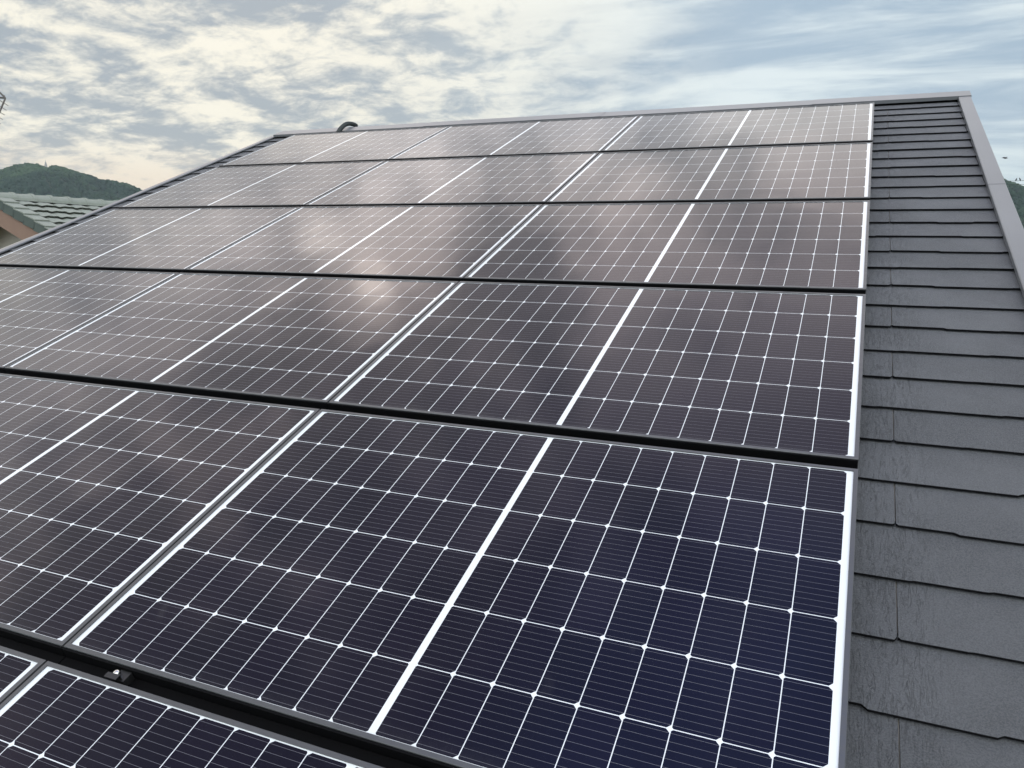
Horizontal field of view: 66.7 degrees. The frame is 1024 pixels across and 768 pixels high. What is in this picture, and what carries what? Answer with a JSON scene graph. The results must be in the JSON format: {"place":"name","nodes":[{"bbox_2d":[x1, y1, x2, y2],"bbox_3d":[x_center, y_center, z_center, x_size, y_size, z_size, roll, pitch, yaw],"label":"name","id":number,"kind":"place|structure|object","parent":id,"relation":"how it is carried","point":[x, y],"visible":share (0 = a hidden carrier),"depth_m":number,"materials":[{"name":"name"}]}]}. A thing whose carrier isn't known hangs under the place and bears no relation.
{"place":"outdoors","nodes":[
{"label":"outdoors","id":0,"kind":"place"},
{"bbox_2d":[0,192,117,248],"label":"house","id":1,"kind":"structure","parent":0,"point":[23,216],"depth_m":11.55,"materials":[{"name":"grey tile"}]},
{"bbox_2d":[41,173,129,195],"bbox_3d":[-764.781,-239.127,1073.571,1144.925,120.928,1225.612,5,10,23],"label":"hill","id":2,"kind":"structure","parent":0,"point":[68,178],"depth_m":940.42,"materials":[{"name":"green plant"}]},
{"bbox_2d":[0,162,141,200],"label":"forest","id":3,"kind":"object","parent":2,"relation":"on","point":[26,178],"visible":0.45,"depth_m":948.62,"materials":[{"name":"green plant"}]},
{"bbox_2d":[0,0,1023,189],"label":"sky","id":4,"kind":"structure","parent":0,"point":[142,94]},
{"label":"ground","id":5,"kind":"structure","parent":0,"visible":0},
{"bbox_2d":[0,92,7,123],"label":"tv aerial","id":6,"kind":"object","parent":5,"relation":"on","point":[3,102],"visible":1,"depth_m":9.72,"materials":[{"name":"grey metal"}]},
{"bbox_2d":[0,91,1023,767],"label":"house","id":7,"kind":"structure","parent":5,"relation":"on","point":[936,665],"depth_m":2.36,"materials":[{"name":"grey stone"}]},
{"bbox_2d":[0,628,458,767],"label":"mounting rail","id":8,"kind":"object","parent":7,"relation":"attached to","point":[365,750],"visible":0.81,"depth_m":1.73,"materials":[{"name":"black metal"}]},
{"bbox_2d":[0,646,46,703],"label":"solar panel","id":9,"kind":"object","parent":8,"relation":"attached to","point":[18,669],"visible":0.64,"depth_m":1.89,"materials":[{"name":"grey"}]},
{"bbox_2d":[104,670,134,685],"bbox_3d":[-0.930,0.697,1.842,0.046,0.037,0.047,5,10,23],"label":"panel clamp","id":10,"kind":"object","parent":8,"relation":"attached to","point":[123,677],"visible":0.99,"depth_m":1.83,"materials":[{"name":"grey metal"}]},
{"bbox_2d":[0,373,319,646],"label":"solar panel","id":11,"kind":"object","parent":8,"relation":"on","point":[109,494],"visible":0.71,"depth_m":2.59,"materials":[{"name":"grey"}]},
{"bbox_2d":[0,661,383,767],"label":"solar panel","id":12,"kind":"object","parent":8,"relation":"attached to","point":[53,715],"visible":1,"depth_m":1.68,"materials":[{"name":"grey"}]},
{"bbox_2d":[64,409,857,767],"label":"solar panel","id":13,"kind":"object","parent":8,"relation":"on","point":[466,595],"visible":0.96,"depth_m":1.89,"materials":[{"name":"blue"}]},
{"bbox_2d":[336,121,357,131],"bbox_3d":[-1.745,-2.705,8.224,0.050,0.166,0.384,4,10,19],"label":"cable conduit","id":14,"kind":"object","parent":7,"relation":"attached to","point":[344,125],"visible":0.95,"depth_m":8.17,"materials":[{"name":"grey plastic"}]},
{"bbox_2d":[0,368,857,468],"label":"mounting rail","id":15,"kind":"object","parent":7,"relation":"attached to","point":[791,457],"visible":0.31,"depth_m":2.62,"materials":[{"name":"black metal"}]},
{"bbox_2d":[0,267,177,367],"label":"solar panel","id":16,"kind":"object","parent":15,"relation":"on","point":[40,308],"visible":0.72,"depth_m":4.30,"materials":[{"name":"grey"}]},
{"bbox_2d":[5,273,458,403],"bbox_3d":[-1.288,-0.271,3.663,1.788,0.036,1.134,5,32,23],"label":"solar panel","id":17,"kind":"object","parent":15,"relation":"on","point":[321,339],"visible":0.81,"depth_m":3.56,"materials":[{"name":"grey"}]},
{"bbox_2d":[328,281,865,468],"bbox_3d":[0.360,-0.128,2.966,1.788,0.035,1.134,5,32,23],"label":"solar panel","id":18,"kind":"object","parent":15,"relation":"on","point":[780,371],"visible":0.89,"depth_m":2.84,"materials":[{"name":"grey"}]},
{"bbox_2d":[0,264,865,293],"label":"mounting rail","id":19,"kind":"object","parent":7,"relation":"attached to","point":[515,281],"visible":0.22,"depth_m":3.76,"materials":[{"name":"black metal"}]},
{"bbox_2d":[0,207,298,269],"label":"solar panel","id":20,"kind":"object","parent":19,"relation":"on","point":[170,238],"visible":0.79,"depth_m":5.22,"materials":[{"name":"grey"}]},
{"bbox_2d":[186,204,542,277],"bbox_3d":[-0.846,-0.856,4.587,1.788,0.037,1.134,5,32,23],"label":"solar panel","id":21,"kind":"object","parent":19,"relation":"on","point":[452,241],"visible":0.76,"depth_m":4.51,"materials":[{"name":"grey"}]},
{"bbox_2d":[464,200,869,293],"bbox_3d":[0.802,-0.714,3.890,1.788,0.035,1.134,5,32,23],"label":"solar panel","id":22,"kind":"object","parent":19,"relation":"on","point":[805,244],"visible":0.87,"depth_m":3.79,"materials":[{"name":"grey"}]},
{"bbox_2d":[119,198,869,208],"bbox_3d":[-0.619,-1.117,5.072,5.375,0.113,0.119,5,10,23],"label":"mounting rail","id":23,"kind":"object","parent":7,"relation":"attached to","point":[543,203],"visible":0.15,"depth_m":4.73,"materials":[{"name":"black metal"}]},
{"bbox_2d":[120,161,384,206],"bbox_3d":[-2.052,-1.585,6.209,1.788,0.035,1.134,5,32,23],"label":"solar panel","id":24,"kind":"object","parent":23,"relation":"on","point":[282,184],"visible":0.73,"depth_m":6.15,"materials":[{"name":"grey"}]},
{"bbox_2d":[306,152,598,204],"bbox_3d":[-0.404,-1.442,5.512,1.788,0.035,1.134,5,32,23],"label":"solar panel","id":25,"kind":"object","parent":23,"relation":"on","point":[521,178],"visible":0.74,"depth_m":5.44,"materials":[{"name":"grey"}]},
{"bbox_2d":[547,142,872,201],"bbox_3d":[1.243,-1.300,4.814,1.788,0.035,1.134,5,32,23],"label":"solar panel","id":26,"kind":"object","parent":23,"relation":"on","point":[829,171],"visible":0.84,"depth_m":4.74,"materials":[{"name":"grey"}]},
{"bbox_2d":[219,141,871,166],"bbox_3d":[-0.178,-1.703,5.997,5.375,0.113,0.119,5,10,23],"label":"mounting rail","id":27,"kind":"object","parent":7,"relation":"attached to","point":[563,153],"visible":0.16,"depth_m":5.70,"materials":[{"name":"black metal"}]},
{"bbox_2d":[219,126,448,165],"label":"solar panel","id":28,"kind":"object","parent":27,"relation":"on","point":[353,146],"visible":0.73,"depth_m":7.08,"materials":[{"name":"grey"}]},
{"bbox_2d":[390,116,638,158],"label":"solar panel","id":29,"kind":"object","parent":27,"relation":"on","point":[568,135],"visible":0.73,"depth_m":6.38,"materials":[{"name":"grey"}]},
{"bbox_2d":[602,103,873,150],"bbox_3d":[1.685,-1.885,5.739,1.788,0.036,1.134,5,32,23],"label":"solar panel","id":30,"kind":"object","parent":27,"relation":"on","point":[816,124],"visible":0.85,"depth_m":5.67,"materials":[{"name":"grey"}]},
{"bbox_3d":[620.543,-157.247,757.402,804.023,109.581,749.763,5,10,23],"label":"hill","id":31,"kind":"structure","parent":0,"visible":0},
{"bbox_2d":[1003,177,1023,227],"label":"forest","id":32,"kind":"object","parent":31,"relation":"on","point":[1016,192],"visible":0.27,"depth_m":715.97,"materials":[{"name":"green plant"}]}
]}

